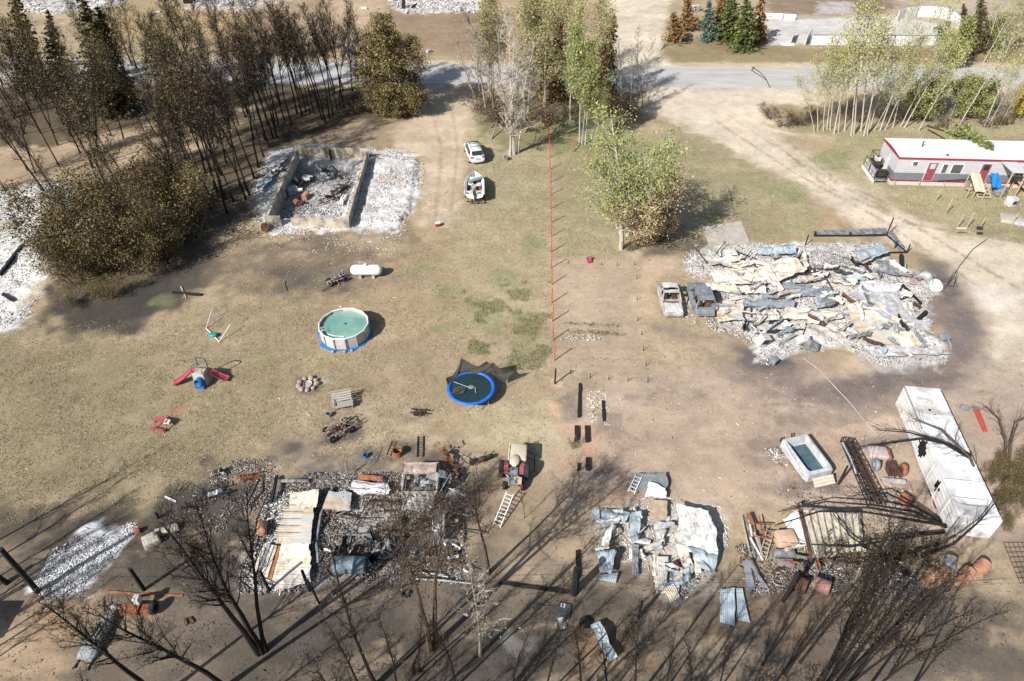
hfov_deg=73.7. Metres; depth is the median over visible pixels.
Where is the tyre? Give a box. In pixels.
[401,589,410,597]
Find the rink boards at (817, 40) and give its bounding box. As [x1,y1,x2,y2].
[809,35,947,44]
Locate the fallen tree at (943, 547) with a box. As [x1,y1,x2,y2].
[920,486,1007,557]
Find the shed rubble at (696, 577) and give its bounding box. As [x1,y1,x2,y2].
[595,497,730,597]
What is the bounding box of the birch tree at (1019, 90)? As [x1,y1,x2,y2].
[999,79,1023,126]
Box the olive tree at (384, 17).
[354,8,400,82]
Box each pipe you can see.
[252,493,268,548]
[270,475,277,502]
[281,479,308,482]
[354,493,375,523]
[416,578,469,583]
[449,447,470,458]
[841,442,856,473]
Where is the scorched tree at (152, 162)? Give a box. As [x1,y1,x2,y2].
[139,139,163,218]
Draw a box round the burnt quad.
[316,413,355,442]
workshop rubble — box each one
[234,471,466,594]
[248,491,315,594]
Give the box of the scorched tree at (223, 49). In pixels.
[212,38,232,118]
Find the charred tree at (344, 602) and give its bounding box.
[317,525,375,680]
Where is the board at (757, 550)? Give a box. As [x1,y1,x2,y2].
[749,537,763,560]
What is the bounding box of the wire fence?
[0,567,1010,592]
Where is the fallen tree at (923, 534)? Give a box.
[780,524,944,555]
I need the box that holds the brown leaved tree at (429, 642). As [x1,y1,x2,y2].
[333,459,486,652]
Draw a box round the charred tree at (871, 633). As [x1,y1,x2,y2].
[838,585,920,672]
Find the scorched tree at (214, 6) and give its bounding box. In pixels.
[200,0,225,50]
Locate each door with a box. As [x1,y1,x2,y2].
[761,340,770,344]
[882,152,891,168]
[921,162,939,180]
[978,163,992,181]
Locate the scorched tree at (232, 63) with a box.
[228,60,254,139]
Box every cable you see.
[803,358,876,434]
[944,239,986,288]
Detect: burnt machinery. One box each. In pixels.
[266,163,287,174]
[314,187,340,204]
[335,180,352,192]
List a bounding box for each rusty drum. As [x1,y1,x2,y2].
[261,222,267,231]
[293,199,301,206]
[301,191,309,199]
[789,573,809,593]
[812,575,831,595]
[897,492,914,507]
[921,568,940,587]
[938,566,954,586]
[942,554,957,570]
[956,565,976,584]
[972,558,991,577]
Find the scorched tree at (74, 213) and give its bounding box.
[46,184,109,270]
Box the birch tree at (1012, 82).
[989,55,1023,124]
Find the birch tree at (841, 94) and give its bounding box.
[828,22,861,133]
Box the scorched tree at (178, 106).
[164,51,218,191]
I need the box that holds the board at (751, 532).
[748,520,754,548]
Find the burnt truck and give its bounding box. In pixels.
[401,462,450,510]
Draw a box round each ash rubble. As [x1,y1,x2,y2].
[0,181,78,327]
[21,0,124,13]
[30,522,136,601]
[192,0,257,6]
[248,144,424,235]
[387,0,492,13]
[682,284,697,322]
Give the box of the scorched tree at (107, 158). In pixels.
[82,137,132,190]
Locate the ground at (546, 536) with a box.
[0,0,1023,680]
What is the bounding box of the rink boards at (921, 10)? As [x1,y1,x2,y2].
[896,6,961,40]
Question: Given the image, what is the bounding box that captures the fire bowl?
[303,380,312,387]
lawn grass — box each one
[455,280,553,370]
[466,116,825,258]
[784,123,1023,236]
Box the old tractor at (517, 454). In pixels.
[499,443,534,490]
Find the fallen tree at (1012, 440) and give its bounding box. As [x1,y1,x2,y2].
[1001,404,1023,471]
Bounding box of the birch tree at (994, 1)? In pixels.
[983,0,1012,53]
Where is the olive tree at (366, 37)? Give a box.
[347,27,386,112]
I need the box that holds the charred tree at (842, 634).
[816,506,902,680]
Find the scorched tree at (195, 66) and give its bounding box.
[175,45,212,111]
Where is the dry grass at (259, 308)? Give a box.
[0,300,457,523]
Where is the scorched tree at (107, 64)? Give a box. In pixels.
[82,36,127,109]
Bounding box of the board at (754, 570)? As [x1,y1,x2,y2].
[748,560,764,586]
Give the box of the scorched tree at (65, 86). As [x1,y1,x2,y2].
[46,64,108,187]
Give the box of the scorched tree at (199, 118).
[178,65,214,188]
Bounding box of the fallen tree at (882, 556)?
[823,503,909,579]
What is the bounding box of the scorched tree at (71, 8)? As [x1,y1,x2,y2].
[58,0,83,42]
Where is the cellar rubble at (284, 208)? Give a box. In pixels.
[278,169,359,218]
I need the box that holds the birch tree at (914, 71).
[884,38,930,129]
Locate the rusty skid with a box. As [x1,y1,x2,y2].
[110,594,158,615]
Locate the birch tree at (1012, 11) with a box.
[983,0,1023,62]
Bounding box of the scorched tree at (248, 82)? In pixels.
[226,30,269,147]
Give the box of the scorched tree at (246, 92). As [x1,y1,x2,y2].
[225,33,261,167]
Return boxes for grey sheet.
[256,170,271,189]
[269,152,286,170]
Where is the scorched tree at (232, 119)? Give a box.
[203,62,254,178]
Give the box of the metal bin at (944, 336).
[938,333,951,343]
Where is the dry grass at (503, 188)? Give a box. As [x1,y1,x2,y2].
[366,139,569,377]
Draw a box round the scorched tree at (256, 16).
[246,0,280,104]
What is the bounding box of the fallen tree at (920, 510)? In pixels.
[837,473,941,521]
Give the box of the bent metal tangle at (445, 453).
[437,441,457,472]
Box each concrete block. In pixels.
[141,531,161,550]
[154,523,178,535]
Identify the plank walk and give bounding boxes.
[813,228,886,234]
[887,231,904,249]
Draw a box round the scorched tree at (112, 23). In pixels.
[101,5,139,73]
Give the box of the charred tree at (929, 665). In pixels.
[915,593,978,680]
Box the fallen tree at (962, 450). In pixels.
[899,404,999,482]
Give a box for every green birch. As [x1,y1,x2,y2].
[560,33,580,119]
[563,19,595,144]
[572,52,603,143]
[574,35,599,144]
[590,77,610,140]
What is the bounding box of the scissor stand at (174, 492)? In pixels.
[165,482,183,502]
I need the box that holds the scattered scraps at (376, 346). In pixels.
[138,244,565,446]
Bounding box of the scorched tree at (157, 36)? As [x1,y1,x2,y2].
[146,23,196,76]
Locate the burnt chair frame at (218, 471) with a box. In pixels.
[208,466,225,475]
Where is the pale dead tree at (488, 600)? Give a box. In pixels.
[451,530,519,656]
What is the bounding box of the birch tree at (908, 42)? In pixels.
[879,17,930,130]
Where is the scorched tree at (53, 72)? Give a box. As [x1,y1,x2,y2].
[43,64,81,154]
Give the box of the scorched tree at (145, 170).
[124,154,161,210]
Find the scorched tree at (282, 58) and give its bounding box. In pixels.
[259,6,298,125]
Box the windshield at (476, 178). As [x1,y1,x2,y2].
[468,176,483,182]
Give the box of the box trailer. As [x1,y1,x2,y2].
[895,385,1002,537]
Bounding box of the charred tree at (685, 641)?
[679,635,706,680]
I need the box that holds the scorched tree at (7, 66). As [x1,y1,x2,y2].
[0,51,40,133]
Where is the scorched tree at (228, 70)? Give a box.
[215,48,264,156]
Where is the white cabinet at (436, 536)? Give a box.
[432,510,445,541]
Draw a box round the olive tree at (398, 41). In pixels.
[388,31,410,83]
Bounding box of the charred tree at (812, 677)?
[801,653,830,680]
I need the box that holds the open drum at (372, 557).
[368,553,381,570]
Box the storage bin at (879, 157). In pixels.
[874,155,881,160]
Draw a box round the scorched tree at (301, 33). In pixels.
[287,10,325,121]
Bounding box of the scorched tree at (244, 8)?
[234,0,261,46]
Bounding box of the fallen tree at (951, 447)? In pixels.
[870,417,976,458]
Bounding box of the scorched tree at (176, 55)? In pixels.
[155,34,217,142]
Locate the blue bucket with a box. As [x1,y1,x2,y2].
[326,411,331,417]
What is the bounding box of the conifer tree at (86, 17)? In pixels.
[75,0,136,122]
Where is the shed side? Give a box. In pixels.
[783,511,805,547]
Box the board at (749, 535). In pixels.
[743,514,755,557]
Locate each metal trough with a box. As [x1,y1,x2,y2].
[772,549,795,558]
[776,559,794,568]
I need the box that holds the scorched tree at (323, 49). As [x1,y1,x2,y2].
[303,5,335,93]
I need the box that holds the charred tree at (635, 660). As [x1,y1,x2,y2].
[623,606,656,680]
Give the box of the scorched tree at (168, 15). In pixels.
[154,0,192,55]
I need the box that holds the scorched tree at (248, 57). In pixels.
[229,27,271,140]
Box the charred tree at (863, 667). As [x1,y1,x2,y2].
[849,579,939,680]
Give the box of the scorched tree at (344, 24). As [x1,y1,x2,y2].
[328,6,354,106]
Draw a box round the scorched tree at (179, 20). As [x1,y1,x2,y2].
[165,0,191,50]
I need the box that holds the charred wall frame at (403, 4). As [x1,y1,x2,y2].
[402,0,416,8]
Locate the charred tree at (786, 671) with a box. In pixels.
[783,586,861,675]
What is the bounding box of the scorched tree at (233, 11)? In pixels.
[223,0,261,100]
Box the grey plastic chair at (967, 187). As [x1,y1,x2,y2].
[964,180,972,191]
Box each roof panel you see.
[273,504,313,544]
[275,542,310,589]
[289,489,318,508]
[323,491,351,510]
[350,480,390,489]
[352,487,389,494]
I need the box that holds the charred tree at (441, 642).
[423,615,471,680]
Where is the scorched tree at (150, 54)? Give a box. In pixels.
[135,35,191,163]
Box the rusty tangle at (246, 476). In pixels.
[234,471,260,480]
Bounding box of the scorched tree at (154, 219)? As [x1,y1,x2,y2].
[122,170,173,263]
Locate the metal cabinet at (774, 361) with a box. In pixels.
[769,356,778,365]
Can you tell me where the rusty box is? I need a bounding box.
[133,527,140,534]
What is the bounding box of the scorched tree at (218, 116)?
[196,74,226,163]
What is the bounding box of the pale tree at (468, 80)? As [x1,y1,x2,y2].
[445,26,478,107]
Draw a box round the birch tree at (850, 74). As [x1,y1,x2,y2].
[832,32,866,130]
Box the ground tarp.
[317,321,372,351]
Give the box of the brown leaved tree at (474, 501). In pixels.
[418,455,515,574]
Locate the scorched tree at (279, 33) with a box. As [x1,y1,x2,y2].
[256,0,302,115]
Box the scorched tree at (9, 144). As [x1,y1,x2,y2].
[0,98,42,189]
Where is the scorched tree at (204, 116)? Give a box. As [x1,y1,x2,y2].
[177,68,229,213]
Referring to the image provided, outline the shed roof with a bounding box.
[797,503,862,559]
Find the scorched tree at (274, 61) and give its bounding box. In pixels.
[258,27,285,121]
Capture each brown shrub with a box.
[265,115,304,136]
[289,84,314,106]
[302,84,330,102]
[325,93,363,115]
[336,89,361,107]
[348,88,370,111]
[453,86,500,113]
[478,99,504,127]
[487,104,515,128]
[506,108,543,134]
[517,98,562,122]
[533,103,577,127]
[551,95,581,115]
[574,92,623,108]
[606,87,640,114]
[613,92,646,117]
[621,239,638,250]
[757,102,786,118]
[770,111,800,127]
[783,109,813,125]
[800,104,822,120]
[815,527,849,566]
[826,534,885,573]
[838,107,871,122]
[857,522,914,579]
[873,106,902,123]
[885,523,936,564]
[895,107,914,121]
[903,527,961,580]
[933,110,959,126]
[972,110,1006,128]
[993,109,1023,125]
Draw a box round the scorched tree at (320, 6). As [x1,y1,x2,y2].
[313,1,343,90]
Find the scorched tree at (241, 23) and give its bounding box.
[221,16,276,127]
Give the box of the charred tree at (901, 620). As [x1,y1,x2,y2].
[853,562,961,665]
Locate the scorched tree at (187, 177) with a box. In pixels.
[175,160,205,238]
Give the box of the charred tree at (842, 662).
[827,520,911,680]
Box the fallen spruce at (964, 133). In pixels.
[927,121,994,148]
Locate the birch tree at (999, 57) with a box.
[959,15,1023,124]
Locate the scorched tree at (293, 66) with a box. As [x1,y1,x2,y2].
[285,26,300,98]
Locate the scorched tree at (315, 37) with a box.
[297,0,331,118]
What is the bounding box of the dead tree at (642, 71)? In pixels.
[637,55,652,108]
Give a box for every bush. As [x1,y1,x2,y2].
[0,175,89,266]
[14,214,76,273]
[14,226,100,289]
[21,171,114,242]
[23,178,112,258]
[45,187,145,275]
[47,280,86,307]
[51,159,122,217]
[61,239,109,274]
[69,160,142,221]
[79,184,172,263]
[80,203,134,261]
[81,268,130,302]
[105,184,149,230]
[111,147,186,231]
[111,225,171,278]
[112,138,200,206]
[121,155,227,242]
[123,191,166,250]
[137,211,189,260]
[149,180,184,210]
[154,182,206,225]
[165,189,214,229]
[355,77,401,117]
[379,82,422,118]
[386,30,435,93]
[390,77,430,117]
[623,215,661,247]
[637,193,671,246]
[658,203,684,239]
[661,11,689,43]
[899,70,943,121]
[915,65,957,121]
[933,11,979,69]
[947,73,987,119]
[967,71,1001,119]
[981,453,1010,484]
[984,8,1011,50]
[988,447,1023,484]
[990,479,1015,511]
[991,463,1023,505]
[999,502,1021,530]
[1006,450,1023,483]
[1009,82,1023,119]
[1014,474,1023,512]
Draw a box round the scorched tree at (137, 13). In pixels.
[125,4,157,48]
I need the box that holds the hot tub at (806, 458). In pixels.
[780,433,834,487]
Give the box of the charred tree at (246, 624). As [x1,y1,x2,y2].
[153,481,264,655]
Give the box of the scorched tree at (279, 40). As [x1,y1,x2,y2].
[269,1,297,113]
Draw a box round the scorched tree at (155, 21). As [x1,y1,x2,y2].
[141,8,173,61]
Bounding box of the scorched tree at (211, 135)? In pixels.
[188,80,225,199]
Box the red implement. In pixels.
[959,404,987,431]
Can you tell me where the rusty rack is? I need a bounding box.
[746,513,772,538]
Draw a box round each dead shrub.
[400,654,412,680]
[559,579,581,598]
[565,435,583,448]
[573,624,587,642]
[616,613,639,635]
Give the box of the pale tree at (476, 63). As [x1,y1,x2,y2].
[469,27,480,95]
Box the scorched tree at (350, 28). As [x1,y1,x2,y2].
[338,0,358,90]
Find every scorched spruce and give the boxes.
[535,20,568,103]
[536,27,554,89]
[581,32,609,97]
[591,48,612,115]
[603,12,619,92]
[677,0,701,30]
[706,0,737,36]
[748,0,772,45]
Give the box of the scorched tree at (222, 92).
[208,65,239,185]
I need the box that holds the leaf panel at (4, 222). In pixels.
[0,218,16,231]
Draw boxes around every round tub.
[919,270,933,282]
[928,279,942,292]
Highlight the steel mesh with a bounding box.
[1003,542,1023,583]
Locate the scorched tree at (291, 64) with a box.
[275,4,306,112]
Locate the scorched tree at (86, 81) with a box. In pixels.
[58,62,111,135]
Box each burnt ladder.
[417,436,423,456]
[759,528,772,558]
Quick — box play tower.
[173,357,228,389]
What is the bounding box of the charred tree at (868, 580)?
[823,535,890,680]
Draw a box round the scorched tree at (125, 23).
[110,0,138,62]
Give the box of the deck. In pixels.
[861,150,888,182]
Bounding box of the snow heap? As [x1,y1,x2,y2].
[780,42,794,45]
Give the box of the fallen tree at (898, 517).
[774,490,950,532]
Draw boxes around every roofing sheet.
[592,509,600,526]
[595,548,616,573]
[597,572,617,582]
[599,524,613,549]
[600,508,629,524]
[630,511,641,541]
[631,544,638,575]
[633,472,667,490]
[645,482,666,497]
[649,499,666,519]
[653,521,676,531]
[654,556,667,593]
[663,584,679,602]
[673,569,685,580]
[673,579,679,592]
[674,537,693,568]
[676,503,716,533]
[680,531,717,553]
[687,546,717,573]
[694,557,701,572]
[705,283,766,293]
[708,268,777,283]
[709,255,741,264]
[714,301,744,321]
[715,274,779,283]
[720,587,734,625]
[736,588,749,621]
[743,298,795,307]
[743,560,754,590]
[756,310,825,320]
[757,244,796,254]
[759,257,806,280]
[761,287,813,298]
[765,266,783,290]
[782,282,810,290]
[785,306,802,313]
[807,309,842,319]
[811,285,836,304]
[845,299,927,346]
[846,310,900,345]
[849,291,933,333]
[855,243,889,263]
[858,280,902,295]
[862,344,949,356]
[876,259,899,275]
[908,275,920,284]
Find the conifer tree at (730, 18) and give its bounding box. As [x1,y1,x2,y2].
[714,0,744,44]
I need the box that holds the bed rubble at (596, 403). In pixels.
[585,391,610,425]
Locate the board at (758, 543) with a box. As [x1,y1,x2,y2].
[753,532,762,556]
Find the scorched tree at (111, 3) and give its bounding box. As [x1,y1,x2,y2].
[95,0,131,65]
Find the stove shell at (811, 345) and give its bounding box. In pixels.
[803,338,819,352]
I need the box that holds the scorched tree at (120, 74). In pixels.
[97,43,154,131]
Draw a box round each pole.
[246,479,259,503]
[315,487,333,543]
[315,543,318,562]
[456,509,459,560]
[499,581,570,593]
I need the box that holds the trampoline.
[446,358,513,410]
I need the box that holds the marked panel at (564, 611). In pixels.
[555,602,570,627]
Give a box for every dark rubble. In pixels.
[193,458,278,542]
[735,542,922,596]
[780,485,936,561]
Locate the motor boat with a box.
[464,171,484,201]
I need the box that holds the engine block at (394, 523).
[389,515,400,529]
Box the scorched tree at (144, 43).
[135,38,152,93]
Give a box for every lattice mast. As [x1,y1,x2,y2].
[840,437,877,506]
[847,438,884,504]
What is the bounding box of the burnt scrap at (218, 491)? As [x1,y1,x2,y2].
[196,482,232,503]
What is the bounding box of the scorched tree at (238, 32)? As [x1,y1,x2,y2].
[224,20,273,137]
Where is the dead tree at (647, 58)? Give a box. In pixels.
[634,38,655,109]
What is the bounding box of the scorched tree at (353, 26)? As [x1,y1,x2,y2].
[350,13,364,70]
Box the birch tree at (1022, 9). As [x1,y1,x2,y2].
[1004,0,1023,57]
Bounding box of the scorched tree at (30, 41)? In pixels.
[9,27,70,136]
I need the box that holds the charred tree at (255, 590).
[208,474,281,653]
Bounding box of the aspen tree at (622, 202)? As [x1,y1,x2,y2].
[563,100,703,250]
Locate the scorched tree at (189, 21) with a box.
[181,0,211,86]
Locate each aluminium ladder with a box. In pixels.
[493,492,513,527]
[628,474,641,493]
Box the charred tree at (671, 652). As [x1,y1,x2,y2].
[665,618,679,680]
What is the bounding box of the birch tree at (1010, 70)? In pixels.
[983,38,1023,126]
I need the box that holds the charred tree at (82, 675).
[56,666,100,680]
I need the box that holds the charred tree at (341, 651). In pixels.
[313,606,357,680]
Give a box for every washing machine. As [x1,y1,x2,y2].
[723,249,737,255]
[1003,195,1019,206]
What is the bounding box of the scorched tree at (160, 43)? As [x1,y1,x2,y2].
[142,23,182,92]
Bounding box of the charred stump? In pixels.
[579,616,590,628]
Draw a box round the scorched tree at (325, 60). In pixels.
[312,8,335,114]
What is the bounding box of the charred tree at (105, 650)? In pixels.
[25,573,143,680]
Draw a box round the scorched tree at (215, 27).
[201,2,247,113]
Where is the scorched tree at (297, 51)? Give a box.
[278,10,322,119]
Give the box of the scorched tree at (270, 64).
[256,33,276,108]
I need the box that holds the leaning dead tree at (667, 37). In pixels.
[660,8,677,49]
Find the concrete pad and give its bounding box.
[703,221,749,246]
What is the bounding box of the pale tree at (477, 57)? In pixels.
[455,3,494,112]
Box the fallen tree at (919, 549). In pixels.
[808,542,938,575]
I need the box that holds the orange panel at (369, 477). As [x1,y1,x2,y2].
[358,475,382,480]
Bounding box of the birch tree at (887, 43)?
[850,10,908,135]
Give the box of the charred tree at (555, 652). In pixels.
[541,608,575,680]
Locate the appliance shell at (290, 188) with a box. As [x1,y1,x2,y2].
[286,184,299,195]
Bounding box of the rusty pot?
[392,446,401,457]
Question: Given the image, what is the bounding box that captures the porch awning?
[999,162,1023,197]
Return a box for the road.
[0,60,1023,87]
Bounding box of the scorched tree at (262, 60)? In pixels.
[234,19,277,137]
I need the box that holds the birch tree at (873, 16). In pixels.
[839,0,901,130]
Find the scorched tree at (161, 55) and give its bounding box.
[140,42,186,159]
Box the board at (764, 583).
[746,559,768,588]
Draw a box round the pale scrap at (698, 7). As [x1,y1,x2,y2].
[692,4,700,11]
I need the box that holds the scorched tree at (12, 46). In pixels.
[0,15,42,104]
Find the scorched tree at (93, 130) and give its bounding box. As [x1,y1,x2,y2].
[55,83,129,169]
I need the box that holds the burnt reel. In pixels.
[664,557,683,568]
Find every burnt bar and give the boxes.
[332,512,358,516]
[352,534,370,535]
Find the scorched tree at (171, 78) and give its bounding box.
[148,56,188,146]
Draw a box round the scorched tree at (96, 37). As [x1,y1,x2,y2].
[87,25,143,131]
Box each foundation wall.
[264,215,281,225]
[267,150,299,215]
[290,217,349,227]
[298,147,369,158]
[347,151,368,225]
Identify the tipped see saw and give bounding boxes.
[206,308,230,341]
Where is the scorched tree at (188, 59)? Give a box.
[167,41,213,173]
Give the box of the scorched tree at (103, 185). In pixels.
[78,141,132,251]
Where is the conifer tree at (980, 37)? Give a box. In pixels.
[970,0,996,54]
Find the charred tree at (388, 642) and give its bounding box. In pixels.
[371,610,404,680]
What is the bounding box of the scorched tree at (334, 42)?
[315,0,346,107]
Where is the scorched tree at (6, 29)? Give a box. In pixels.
[0,11,30,109]
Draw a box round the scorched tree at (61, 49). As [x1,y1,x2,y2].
[45,20,85,88]
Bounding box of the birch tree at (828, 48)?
[818,41,844,128]
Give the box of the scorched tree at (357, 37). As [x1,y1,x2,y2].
[340,27,363,109]
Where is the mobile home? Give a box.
[876,138,1023,188]
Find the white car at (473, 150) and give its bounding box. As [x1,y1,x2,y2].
[464,141,484,162]
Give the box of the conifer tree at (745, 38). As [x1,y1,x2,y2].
[726,0,761,53]
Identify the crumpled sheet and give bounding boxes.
[291,188,302,191]
[297,179,304,187]
[320,172,329,178]
[334,545,341,555]
[339,194,347,204]
[341,535,346,547]
[349,544,359,555]
[369,526,376,540]
[384,539,390,550]
[393,535,400,544]
[444,538,459,542]
[447,546,453,556]
[449,543,461,550]
[591,621,616,660]
[594,517,619,523]
[598,526,622,540]
[600,520,619,527]
[614,508,622,513]
[628,523,645,536]
[629,548,631,558]
[632,507,642,518]
[633,538,650,544]
[638,549,645,558]
[643,538,664,551]
[647,542,662,551]
[652,555,656,575]
[654,516,670,537]
[654,529,667,541]
[659,561,683,570]
[662,513,678,522]
[662,579,676,586]
[666,567,678,575]
[677,564,694,585]
[682,568,690,582]
[708,258,732,266]
[711,304,735,306]
[719,308,729,315]
[729,282,739,292]
[732,262,754,272]
[738,261,753,266]
[740,309,753,313]
[741,319,748,331]
[742,285,754,292]
[743,321,759,332]
[747,313,766,327]
[748,260,765,265]
[749,283,759,289]
[755,305,767,310]
[762,310,773,315]
[763,276,778,286]
[765,318,783,330]
[766,329,777,333]
[768,287,778,294]
[768,317,790,325]
[768,318,788,323]
[770,253,779,258]
[770,566,784,574]
[773,309,780,318]
[777,289,800,297]
[777,326,795,336]
[778,333,794,346]
[783,544,797,551]
[785,293,800,299]
[789,307,810,312]
[795,554,808,559]
[799,276,823,282]
[802,252,809,266]
[803,268,815,273]
[803,559,807,568]
[807,313,826,325]
[807,319,819,323]
[809,311,824,320]
[811,270,828,276]
[813,263,833,268]
[815,558,821,568]
[816,301,835,307]
[820,290,838,297]
[824,263,838,268]
[824,311,843,322]
[828,296,844,304]
[828,328,847,337]
[832,280,855,285]
[834,268,852,274]
[837,320,852,331]
[839,323,858,333]
[841,264,865,273]
[841,276,864,280]
[841,292,859,304]
[846,278,857,285]
[849,331,871,338]
[853,273,873,278]
[855,257,870,265]
[855,568,860,579]
[857,303,865,320]
[862,302,873,306]
[862,336,882,345]
[864,291,871,304]
[871,323,882,330]
[874,268,881,276]
[874,345,886,353]
[881,323,890,329]
[883,291,911,296]
[887,336,898,344]
[888,259,907,272]
[888,321,904,330]
[891,315,906,322]
[893,322,897,332]
[895,290,904,297]
[898,314,908,330]
[899,270,913,277]
[900,303,912,315]
[908,302,914,315]
[910,300,920,308]
[910,334,920,346]
[912,271,922,279]
[913,332,927,347]
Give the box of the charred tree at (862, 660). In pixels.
[838,559,972,680]
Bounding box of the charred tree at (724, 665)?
[714,638,736,680]
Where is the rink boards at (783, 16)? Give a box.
[755,13,795,19]
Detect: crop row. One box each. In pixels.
[560,333,602,341]
[566,322,617,326]
[567,327,625,335]
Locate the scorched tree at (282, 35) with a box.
[263,0,297,89]
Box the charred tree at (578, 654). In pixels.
[567,622,591,680]
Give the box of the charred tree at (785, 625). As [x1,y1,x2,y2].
[760,578,809,666]
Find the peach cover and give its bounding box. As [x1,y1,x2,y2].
[772,529,798,548]
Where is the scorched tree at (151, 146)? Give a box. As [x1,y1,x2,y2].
[130,116,186,208]
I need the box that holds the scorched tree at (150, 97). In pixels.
[135,71,199,204]
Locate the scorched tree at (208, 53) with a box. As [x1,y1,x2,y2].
[197,44,239,125]
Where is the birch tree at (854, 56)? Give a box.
[833,13,879,135]
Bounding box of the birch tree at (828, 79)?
[814,56,835,130]
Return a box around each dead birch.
[478,2,525,154]
[492,32,543,153]
[496,48,529,155]
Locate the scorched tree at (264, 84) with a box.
[249,38,274,120]
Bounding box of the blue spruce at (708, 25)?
[695,0,719,42]
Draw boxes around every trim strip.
[251,544,265,571]
[256,544,269,573]
[259,545,273,574]
[264,545,276,576]
[268,546,279,578]
[272,554,278,580]
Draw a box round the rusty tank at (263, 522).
[256,520,266,535]
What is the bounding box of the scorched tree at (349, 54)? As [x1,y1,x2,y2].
[335,31,370,113]
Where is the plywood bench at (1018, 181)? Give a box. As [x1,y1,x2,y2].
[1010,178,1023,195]
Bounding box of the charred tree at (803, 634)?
[787,612,817,673]
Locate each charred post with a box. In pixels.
[0,547,39,593]
[0,575,9,585]
[128,567,145,591]
[260,570,270,592]
[301,569,310,591]
[306,578,319,603]
[571,566,579,595]
[637,600,642,617]
[781,572,799,602]
[837,465,848,484]
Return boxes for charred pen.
[804,218,910,252]
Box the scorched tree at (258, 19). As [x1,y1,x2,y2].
[250,6,269,85]
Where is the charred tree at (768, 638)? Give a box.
[765,622,772,656]
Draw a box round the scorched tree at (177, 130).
[151,96,211,209]
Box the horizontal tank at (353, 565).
[330,555,366,576]
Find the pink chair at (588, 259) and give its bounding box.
[586,256,591,263]
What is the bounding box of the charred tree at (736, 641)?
[723,638,739,663]
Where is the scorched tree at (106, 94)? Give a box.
[76,45,125,138]
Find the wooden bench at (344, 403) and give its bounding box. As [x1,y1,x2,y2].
[330,388,352,410]
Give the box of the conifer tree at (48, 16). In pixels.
[39,10,80,95]
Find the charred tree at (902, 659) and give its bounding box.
[888,575,968,674]
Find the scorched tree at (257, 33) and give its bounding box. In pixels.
[240,13,279,126]
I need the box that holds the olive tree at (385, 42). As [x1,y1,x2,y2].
[362,15,418,110]
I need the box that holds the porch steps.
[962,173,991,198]
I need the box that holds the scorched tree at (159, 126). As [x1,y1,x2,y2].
[146,99,188,221]
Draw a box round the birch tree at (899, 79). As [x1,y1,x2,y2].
[874,56,914,130]
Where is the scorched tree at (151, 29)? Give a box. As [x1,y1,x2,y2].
[132,10,159,76]
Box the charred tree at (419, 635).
[410,610,428,672]
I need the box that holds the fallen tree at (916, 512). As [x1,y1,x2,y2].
[777,491,946,528]
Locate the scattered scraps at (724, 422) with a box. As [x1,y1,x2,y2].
[563,384,883,494]
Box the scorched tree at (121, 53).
[93,4,128,73]
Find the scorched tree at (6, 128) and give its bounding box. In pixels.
[0,101,27,169]
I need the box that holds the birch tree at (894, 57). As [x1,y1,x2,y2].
[870,36,903,127]
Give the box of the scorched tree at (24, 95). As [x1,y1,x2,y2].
[0,49,59,167]
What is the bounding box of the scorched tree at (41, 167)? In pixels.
[27,153,64,200]
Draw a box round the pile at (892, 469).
[866,440,907,483]
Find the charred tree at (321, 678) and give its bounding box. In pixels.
[290,648,370,680]
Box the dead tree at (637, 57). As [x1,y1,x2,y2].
[626,25,643,95]
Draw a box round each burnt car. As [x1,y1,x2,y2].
[656,282,683,316]
[686,282,715,315]
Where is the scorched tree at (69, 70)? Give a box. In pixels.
[51,47,101,158]
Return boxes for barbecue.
[876,169,887,178]
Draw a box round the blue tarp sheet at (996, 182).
[990,173,1001,187]
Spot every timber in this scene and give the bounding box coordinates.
[0,244,23,275]
[1,292,14,301]
[31,177,75,180]
[105,590,182,595]
[172,291,202,295]
[286,101,315,124]
[410,644,418,672]
[574,425,578,440]
[576,550,579,566]
[577,383,580,417]
[585,425,588,442]
[585,457,590,470]
[602,400,604,421]
[850,258,870,279]
[899,254,903,266]
[900,282,921,303]
[916,310,927,319]
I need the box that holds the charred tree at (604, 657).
[594,623,614,680]
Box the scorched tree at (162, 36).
[146,23,184,125]
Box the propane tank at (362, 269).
[350,262,381,278]
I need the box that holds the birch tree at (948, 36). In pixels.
[904,13,966,127]
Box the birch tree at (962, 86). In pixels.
[950,68,972,119]
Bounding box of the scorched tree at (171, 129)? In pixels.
[153,98,190,173]
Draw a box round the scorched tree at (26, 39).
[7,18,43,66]
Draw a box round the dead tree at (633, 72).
[625,44,639,107]
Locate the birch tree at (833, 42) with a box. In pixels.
[815,33,856,129]
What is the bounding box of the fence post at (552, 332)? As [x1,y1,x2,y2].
[552,325,553,340]
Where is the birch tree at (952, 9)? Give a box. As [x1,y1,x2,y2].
[935,0,964,55]
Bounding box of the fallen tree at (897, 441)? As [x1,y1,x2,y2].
[842,431,971,463]
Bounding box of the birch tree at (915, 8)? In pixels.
[897,0,925,49]
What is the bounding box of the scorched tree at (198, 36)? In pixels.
[180,15,218,97]
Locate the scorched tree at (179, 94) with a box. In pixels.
[137,54,222,175]
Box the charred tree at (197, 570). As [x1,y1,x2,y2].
[141,486,260,656]
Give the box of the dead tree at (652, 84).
[643,61,663,101]
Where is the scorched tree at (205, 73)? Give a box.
[195,57,234,156]

